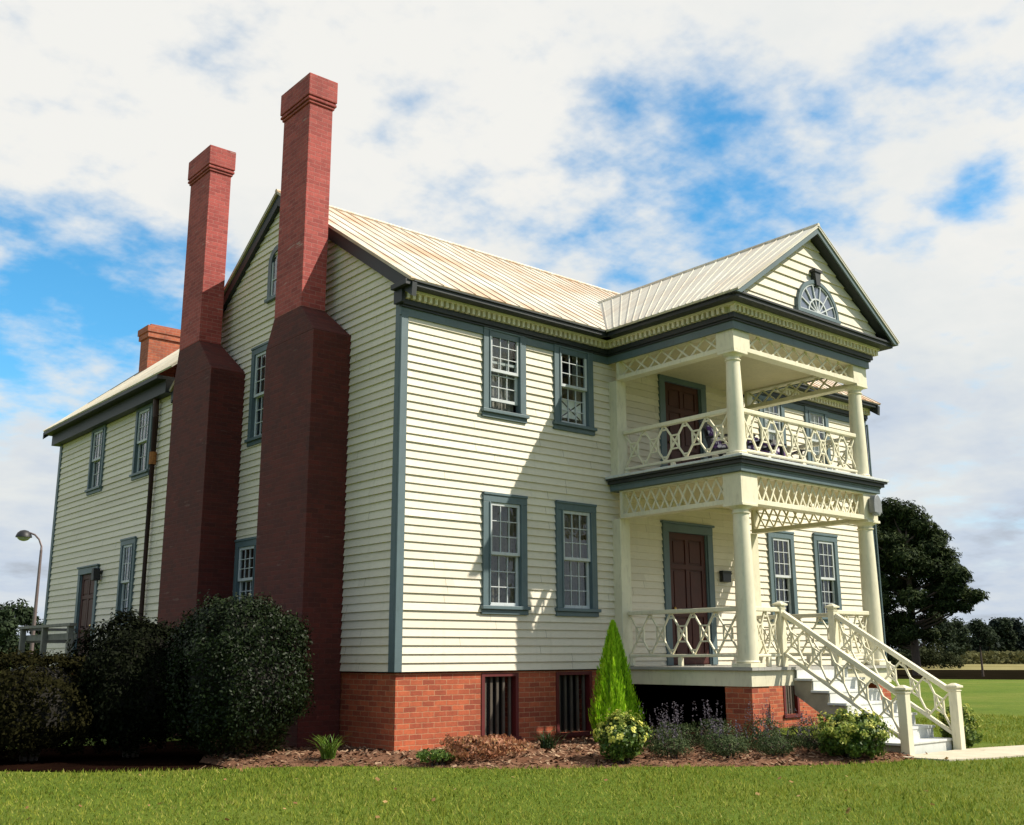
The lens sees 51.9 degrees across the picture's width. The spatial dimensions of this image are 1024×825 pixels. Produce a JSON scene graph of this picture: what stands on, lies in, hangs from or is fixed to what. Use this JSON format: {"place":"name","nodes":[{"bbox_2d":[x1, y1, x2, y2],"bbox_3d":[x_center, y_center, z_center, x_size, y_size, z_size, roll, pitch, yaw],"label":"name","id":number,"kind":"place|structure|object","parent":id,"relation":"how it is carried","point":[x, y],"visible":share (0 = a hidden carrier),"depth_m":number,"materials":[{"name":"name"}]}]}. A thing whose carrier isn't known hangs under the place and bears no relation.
{"place":"outdoors","nodes":[
{"label":"outdoors","id":0,"kind":"place"},
{"bbox_2d":[0,664,1023,824],"bbox_3d":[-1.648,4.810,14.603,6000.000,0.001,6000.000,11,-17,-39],"label":"lawn","id":1,"kind":"structure","parent":0,"point":[991,697],"depth_m":10.99,"materials":[{"name":"green plant"}]},
{"bbox_2d":[0,604,19,655],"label":"tree","id":2,"kind":"object","parent":1,"relation":"on","point":[8,627],"visible":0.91,"depth_m":66.96,"materials":[{"name":"green plant"}]},
{"bbox_2d":[4,598,28,667],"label":"tree","id":3,"kind":"object","parent":1,"relation":"on","point":[20,609],"visible":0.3,"depth_m":69.42,"materials":[{"name":"green plant"}]},
{"bbox_2d":[12,606,39,667],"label":"tree","id":4,"kind":"object","parent":1,"relation":"on","point":[28,618],"visible":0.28,"depth_m":71.12,"materials":[{"name":"green plant"}]},
{"bbox_2d":[15,530,42,666],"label":"street lamp","id":5,"kind":"object","parent":1,"relation":"on","point":[23,535],"visible":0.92,"depth_m":40.29,"materials":[{"name":"metal"}]},
{"bbox_2d":[24,619,43,666],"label":"tree","id":6,"kind":"object","parent":1,"relation":"on","point":[37,632],"visible":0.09,"depth_m":77.04,"materials":[{"name":"green plant"}]},
{"bbox_2d":[10,623,76,669],"bbox_3d":[-9.936,5.846,23.371,1.250,2.180,3.900,11,-17,-39],"label":"railing","id":7,"kind":"object","parent":1,"relation":"on","point":[44,638],"visible":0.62,"depth_m":23.11,"materials":[{"name":"grey wood"}]},
{"bbox_2d":[0,741,226,772],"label":"hedge soil","id":8,"kind":"structure","parent":1,"relation":"on","point":[171,757],"depth_m":14.24,"materials":[{"name":"brown soil"}]},
{"bbox_2d":[0,645,108,761],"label":"hedge","id":9,"kind":"object","parent":8,"relation":"on","point":[39,709],"visible":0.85,"depth_m":14.06,"materials":[{"name":"green plant"}]},
{"bbox_2d":[59,607,196,756],"bbox_3d":[-5.414,3.862,15.083,1.962,2.120,1.992,11,-17,-39],"label":"shrub","id":10,"kind":"object","parent":8,"relation":"on","point":[129,708],"visible":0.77,"depth_m":14.52,"materials":[{"name":"green plant"}]},
{"bbox_2d":[6,745,999,823],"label":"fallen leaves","id":11,"kind":"object","parent":1,"relation":"on","point":[395,788],"visible":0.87,"depth_m":10.59,"materials":[{"name":"brown plant"}]},
{"bbox_2d":[43,72,965,755],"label":"house","id":12,"kind":"structure","parent":1,"relation":"on","point":[435,490],"depth_m":17.62,"materials":[{"name":"beige paint"}]},
{"bbox_2d":[77,574,94,660],"bbox_3d":[-10.060,4.872,24.821,0.112,2.110,1.000,11,-17,-39],"label":"door","id":13,"kind":"structure","parent":12,"relation":"in","point":[87,592],"depth_m":24.98,"materials":[{"name":"paint"}]},
{"bbox_2d":[84,424,107,495],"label":"window","id":14,"kind":"structure","parent":12,"relation":"in","point":[102,430],"depth_m":25.84,"materials":[{"name":"blue wood"}]},
{"bbox_2d":[91,568,102,580],"bbox_3d":[-9.609,3.750,24.346,0.220,0.280,0.197,11,-17,-39],"label":"wall lamp","id":15,"kind":"object","parent":12,"relation":"attached to","point":[95,573],"visible":1,"depth_m":24.27,"materials":[{"name":"metal"}]},
{"bbox_2d":[115,536,137,624],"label":"window","id":16,"kind":"structure","parent":12,"relation":"in","point":[131,542],"depth_m":23.25,"materials":[{"name":"blue wood"}]},
{"bbox_2d":[129,403,152,480],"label":"window","id":17,"kind":"structure","parent":12,"relation":"in","point":[136,474],"depth_m":23.67,"materials":[{"name":"blue wood"}]},
{"bbox_2d":[233,536,256,601],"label":"window","id":18,"kind":"structure","parent":12,"relation":"in","point":[248,544],"depth_m":18.94,"materials":[{"name":"blue wood"}]},
{"bbox_2d":[244,341,267,446],"bbox_3d":[-4.549,-0.348,19.342,0.250,1.882,0.970,11,-17,-39],"label":"window","id":19,"kind":"structure","parent":12,"relation":"in","point":[259,351],"depth_m":19.50,"materials":[{"name":"blue wood"}]},
{"bbox_2d":[264,245,277,303],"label":"attic window","id":20,"kind":"structure","parent":12,"relation":"in","point":[272,265],"depth_m":19.69,"materials":[{"name":"blue wood"}]},
{"bbox_2d":[481,673,521,742],"bbox_3d":[-0.289,4.506,16.113,0.790,1.000,0.410,11,-17,-39],"label":"basement window","id":21,"kind":"structure","parent":12,"relation":"in","point":[492,684],"depth_m":16.13,"materials":[{"name":"black paint"}]},
{"bbox_2d":[480,327,529,423],"bbox_3d":[-0.160,-0.651,17.208,0.970,1.602,0.250,11,-17,-39],"label":"window","id":22,"kind":"structure","parent":12,"relation":"in","point":[497,363],"depth_m":17.23,"materials":[{"name":"blue wood"}]},
{"bbox_2d":[480,491,530,614],"bbox_3d":[-0.150,2.224,16.546,0.970,1.882,0.250,11,-17,-39],"label":"window","id":23,"kind":"structure","parent":12,"relation":"in","point":[499,559],"depth_m":16.58,"materials":[{"name":"blue wood"}]},
{"bbox_2d":[555,671,592,736],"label":"basement window","id":24,"kind":"structure","parent":12,"relation":"in","point":[567,683],"depth_m":17.12,"materials":[{"name":"black paint"}]},
{"bbox_2d":[551,344,597,435],"bbox_3d":[1.025,-0.431,18.183,0.990,1.602,0.250,11,-17,-39],"label":"window","id":25,"kind":"structure","parent":12,"relation":"in","point":[567,409],"depth_m":18.17,"materials":[{"name":"blue wood"}]},
{"bbox_2d":[554,500,601,616],"bbox_3d":[1.035,2.444,17.520,0.990,1.882,0.250,11,-17,-39],"label":"window","id":26,"kind":"structure","parent":12,"relation":"in","point":[569,532],"depth_m":17.56,"materials":[{"name":"blue wood"}]},
{"bbox_2d":[665,382,700,465],"bbox_3d":[3.229,0.454,19.851,0.980,1.990,0.111,11,-17,-39],"label":"door","id":27,"kind":"structure","parent":12,"relation":"in","point":[680,401],"depth_m":19.93,"materials":[{"name":"paint"}]},
{"bbox_2d":[669,532,709,664],"bbox_3d":[3.225,3.389,19.161,1.020,2.360,0.111,11,-17,-39],"label":"door","id":28,"kind":"structure","parent":12,"relation":"in","point":[687,551],"depth_m":19.20,"materials":[{"name":"paint"}]},
{"bbox_2d":[698,420,750,458],"bbox_3d":[3.683,0.608,18.186,0.745,0.960,0.650,-8,-15,29],"label":"porch chair","id":29,"kind":"object","parent":12,"relation":"on","point":[708,431],"visible":0.41,"depth_m":18.14,"materials":[{"name":"black"}]},
{"bbox_2d":[719,570,731,581],"bbox_3d":[4.030,3.093,19.825,0.280,0.210,0.094,11,-17,-39],"label":"mailbox","id":30,"kind":"object","parent":12,"relation":"attached to","point":[725,576],"visible":1,"depth_m":19.77,"materials":[{"name":"metal"}]},
{"bbox_2d":[747,433,786,459],"bbox_3d":[4.433,0.762,18.870,0.650,0.960,0.745,8,-15,-31],"label":"porch chair","id":31,"kind":"object","parent":12,"relation":"on","point":[757,442],"visible":0.12,"depth_m":18.78,"materials":[{"name":"purple fabric"}]},
{"bbox_2d":[758,393,786,446],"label":"window","id":32,"kind":"structure","parent":12,"relation":"in","point":[780,411],"depth_m":21.86,"materials":[{"name":"blue wood"}]},
{"bbox_2d":[759,439,804,462],"bbox_3d":[4.962,0.903,19.491,0.650,0.960,0.745,3,-13,-15],"label":"porch chair","id":33,"kind":"object","parent":12,"relation":"on","point":[771,442],"visible":0.2,"depth_m":19.68,"materials":[{"name":"purple fabric"}]},
{"bbox_2d":[766,531,801,621],"bbox_3d":[5.378,3.284,21.084,0.930,1.812,0.250,11,-17,-39],"label":"window","id":34,"kind":"structure","parent":12,"relation":"in","point":[786,536],"depth_m":21.15,"materials":[{"name":"blue wood"}]},
{"bbox_2d":[783,686,802,717],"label":"basement window","id":35,"kind":"structure","parent":12,"relation":"in","point":[788,691],"depth_m":20.68,"materials":[{"name":"red paint"}]},
{"bbox_2d":[804,404,830,468],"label":"window","id":36,"kind":"structure","parent":12,"relation":"in","point":[808,418],"depth_m":22.80,"materials":[{"name":"blue wood"}]},
{"bbox_2d":[812,533,841,623],"bbox_3d":[6.570,3.486,22.070,0.930,1.852,0.250,11,-17,-39],"label":"window","id":37,"kind":"structure","parent":12,"relation":"in","point":[824,539],"depth_m":22.13,"materials":[{"name":"blue wood"}]},
{"bbox_2d":[869,495,881,515],"bbox_3d":[6.364,1.627,18.399,0.240,0.370,0.150,11,-17,-39],"label":"flood lamp","id":38,"kind":"object","parent":12,"relation":"attached to","point":[875,507],"visible":1,"depth_m":18.34,"materials":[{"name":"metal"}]},
{"bbox_2d":[194,731,914,769],"bbox_3d":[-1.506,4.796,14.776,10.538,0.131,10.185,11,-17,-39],"label":"mulch bed","id":39,"kind":"object","parent":1,"relation":"on","point":[519,760],"visible":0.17,"depth_m":13.84,"materials":[{"name":"brown wood"}]},
{"bbox_2d":[159,589,315,758],"bbox_3d":[-3.872,3.643,14.675,1.986,2.311,2.144,11,-17,-39],"label":"round shrub","id":40,"kind":"object","parent":39,"relation":"on","point":[240,683],"visible":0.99,"depth_m":14.12,"materials":[{"name":"green plant"}]},
{"bbox_2d":[308,735,344,758],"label":"grassy plant","id":41,"kind":"object","parent":39,"relation":"on","point":[328,752],"visible":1,"depth_m":13.92,"materials":[{"name":"green plant"}]},
{"bbox_2d":[415,748,460,765],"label":"shrub","id":42,"kind":"object","parent":39,"relation":"on","point":[436,755],"visible":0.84,"depth_m":13.47,"materials":[{"name":"green plant"}]},
{"bbox_2d":[436,733,533,759],"bbox_3d":[-0.390,4.456,13.971,1.444,0.394,1.167,11,-17,-39],"label":"russet shrub","id":43,"kind":"object","parent":39,"relation":"on","point":[472,749],"visible":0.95,"depth_m":13.72,"materials":[{"name":"brown plant"}]},
{"bbox_2d":[525,728,566,748],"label":"grassy plant","id":44,"kind":"object","parent":39,"relation":"on","point":[547,742],"visible":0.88,"depth_m":15.04,"materials":[{"name":"green plant"}]},
{"bbox_2d":[588,620,646,742],"bbox_3d":[1.561,4.177,16.171,0.883,1.975,0.915,11,-17,-39],"label":"conifer","id":45,"kind":"object","parent":39,"relation":"on","point":[613,689],"visible":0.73,"depth_m":16.03,"materials":[{"name":"green plant"}]},
{"bbox_2d":[590,707,654,763],"bbox_3d":[1.437,4.237,13.761,0.899,0.740,0.789,11,-17,-39],"label":"flowering shrub","id":46,"kind":"object","parent":39,"relation":"on","point":[626,744],"visible":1,"depth_m":13.62,"materials":[{"name":"green plant"}]},
{"bbox_2d":[639,703,691,752],"bbox_3d":[2.083,4.386,14.505,0.749,0.742,0.640,11,-17,-39],"label":"herb plant","id":47,"kind":"object","parent":39,"relation":"on","point":[662,731],"visible":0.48,"depth_m":14.42,"materials":[{"name":"green plant"}]},
{"bbox_2d":[650,724,693,758],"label":"herb plant","id":48,"kind":"object","parent":39,"relation":"on","point":[672,748],"visible":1,"depth_m":13.91,"materials":[{"name":"green plant"}]},
{"bbox_2d":[655,702,703,746],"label":"herb plant","id":49,"kind":"object","parent":39,"relation":"on","point":[684,732],"visible":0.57,"depth_m":14.98,"materials":[{"name":"green plant"}]},
{"bbox_2d":[686,699,737,746],"bbox_3d":[2.914,4.564,15.320,0.759,0.750,0.769,11,-17,-39],"label":"herb plant","id":50,"kind":"object","parent":39,"relation":"on","point":[704,721],"visible":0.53,"depth_m":15.29,"materials":[{"name":"green plant"}]},
{"bbox_2d":[700,718,745,751],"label":"herb plant","id":51,"kind":"object","parent":39,"relation":"on","point":[714,735],"visible":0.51,"depth_m":14.42,"materials":[{"name":"green plant"}]},
{"bbox_2d":[702,715,749,746],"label":"herb plant","id":52,"kind":"object","parent":39,"relation":"on","point":[731,732],"visible":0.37,"depth_m":14.83,"materials":[{"name":"green plant"}]},
{"bbox_2d":[703,737,750,757],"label":"herb plant","id":53,"kind":"object","parent":39,"relation":"on","point":[730,749],"visible":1,"depth_m":13.88,"materials":[{"name":"green plant"}]},
{"bbox_2d":[742,700,784,747],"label":"herb plant","id":54,"kind":"object","parent":39,"relation":"on","point":[768,721],"visible":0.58,"depth_m":15.26,"materials":[{"name":"green plant"}]},
{"bbox_2d":[739,720,788,749],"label":"herb plant","id":55,"kind":"object","parent":39,"relation":"on","point":[763,734],"visible":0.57,"depth_m":14.62,"materials":[{"name":"green plant"}]},
{"bbox_2d":[752,734,796,756],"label":"herb plant","id":56,"kind":"object","parent":39,"relation":"on","point":[773,749],"visible":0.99,"depth_m":14.00,"materials":[{"name":"green plant"}]},
{"bbox_2d":[783,700,819,747],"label":"herb plant","id":57,"kind":"object","parent":39,"relation":"on","point":[793,727],"visible":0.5,"depth_m":15.11,"materials":[{"name":"green plant"}]},
{"bbox_2d":[791,718,836,750],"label":"herb plant","id":58,"kind":"object","parent":39,"relation":"on","point":[816,745],"visible":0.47,"depth_m":14.58,"materials":[{"name":"green plant"}]},
{"bbox_2d":[807,705,897,758],"bbox_3d":[4.577,4.329,14.163,1.162,0.739,1.112,11,-17,-39],"label":"flowering shrub","id":59,"kind":"object","parent":39,"relation":"on","point":[849,732],"visible":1,"depth_m":13.93,"materials":[{"name":"green plant"}]},
{"bbox_2d":[934,703,982,748],"bbox_3d":[6.758,4.752,15.918,0.722,0.748,0.670,11,-17,-39],"label":"flowering shrub","id":60,"kind":"object","parent":1,"relation":"on","point":[970,723],"visible":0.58,"depth_m":15.84,"materials":[{"name":"green plant"}]},
{"bbox_2d":[0,0,1023,649],"label":"sky","id":61,"kind":"structure","parent":0,"point":[619,146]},
{"bbox_2d":[891,670,1023,679],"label":"ploughed field","id":62,"kind":"structure","parent":0,"point":[988,674],"depth_m":69.78,"materials":[{"name":"soil"}]},
{"bbox_2d":[874,497,989,674],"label":"tree","id":63,"kind":"object","parent":62,"relation":"on","point":[913,544],"visible":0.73,"depth_m":68.77,"materials":[{"name":"green plant"}]},
{"bbox_2d":[967,618,996,675],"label":"young tree","id":64,"kind":"object","parent":62,"relation":"on","point":[978,640],"visible":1,"depth_m":64.42,"materials":[{"name":"green plant"}]},
{"bbox_2d":[892,663,1023,669],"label":"dry field","id":65,"kind":"structure","parent":0,"point":[1007,666],"depth_m":103.05,"materials":[{"name":"beige plant"}]},
{"bbox_2d":[886,615,910,661],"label":"tree","id":66,"kind":"object","parent":65,"relation":"on","point":[889,655],"visible":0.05,"depth_m":100.60,"materials":[{"name":"green plant"}]},
{"bbox_2d":[888,651,908,668],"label":"field bush","id":67,"kind":"object","parent":65,"relation":"on","point":[895,661],"visible":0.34,"depth_m":98.78,"materials":[{"name":"green plant"}]},
{"bbox_2d":[894,637,925,663],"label":"tree","id":68,"kind":"object","parent":65,"relation":"on","point":[908,650],"visible":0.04,"depth_m":101.59,"materials":[{"name":"green plant"}]},
{"bbox_2d":[907,647,929,668],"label":"field bush","id":69,"kind":"object","parent":65,"relation":"on","point":[923,658],"visible":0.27,"depth_m":98.08,"materials":[{"name":"green plant"}]},
{"bbox_2d":[918,627,945,666],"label":"tree","id":70,"kind":"object","parent":65,"relation":"on","point":[931,646],"visible":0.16,"depth_m":107.01,"materials":[{"name":"green plant"}]},
{"bbox_2d":[921,647,948,668],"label":"field bush","id":71,"kind":"object","parent":65,"relation":"on","point":[931,661],"visible":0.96,"depth_m":97.72,"materials":[{"name":"green plant"}]},
{"bbox_2d":[934,617,965,657],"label":"tree","id":72,"kind":"object","parent":65,"relation":"on","point":[945,629],"visible":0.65,"depth_m":109.84,"materials":[{"name":"green plant"}]},
{"bbox_2d":[934,651,965,668],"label":"field bush","id":73,"kind":"object","parent":65,"relation":"on","point":[951,659],"visible":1,"depth_m":97.04,"materials":[{"name":"green plant"}]},
{"bbox_2d":[884,650,1023,663],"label":"field scrub","id":74,"kind":"object","parent":65,"relation":"on","point":[995,657],"visible":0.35,"depth_m":135.31,"materials":[{"name":"green plant"}]},
{"bbox_2d":[949,616,972,664],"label":"tree","id":75,"kind":"object","parent":65,"relation":"on","point":[961,640],"visible":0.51,"depth_m":116.69,"materials":[{"name":"green plant"}]},
{"bbox_2d":[966,620,1000,651],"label":"tree","id":76,"kind":"object","parent":65,"relation":"on","point":[998,645],"visible":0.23,"depth_m":159.92,"materials":[{"name":"green plant"}]},
{"bbox_2d":[981,627,1000,651],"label":"tree","id":77,"kind":"object","parent":65,"relation":"on","point":[992,642],"visible":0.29,"depth_m":158.42,"materials":[{"name":"green plant"}]},
{"bbox_2d":[989,617,1012,650],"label":"tree","id":78,"kind":"object","parent":65,"relation":"on","point":[993,621],"visible":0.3,"depth_m":163.84,"materials":[{"name":"green plant"}]},
{"bbox_2d":[992,617,1021,651],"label":"tree","id":79,"kind":"object","parent":65,"relation":"on","point":[1006,634],"visible":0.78,"depth_m":162.13,"materials":[{"name":"green plant"}]},
{"bbox_2d":[1007,616,1023,649],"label":"tree","id":80,"kind":"object","parent":65,"relation":"on","point":[1017,623],"visible":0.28,"depth_m":166.77,"materials":[{"name":"green plant"}]},
{"bbox_2d":[1012,625,1023,651],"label":"tree","id":81,"kind":"object","parent":65,"relation":"on","point":[1019,631],"visible":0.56,"depth_m":165.75,"materials":[{"name":"green plant"}]},
{"bbox_2d":[901,745,1023,760],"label":"garden path","id":82,"kind":"structure","parent":0,"point":[984,753],"depth_m":14.71,"materials":[{"name":"concrete"}]}
]}

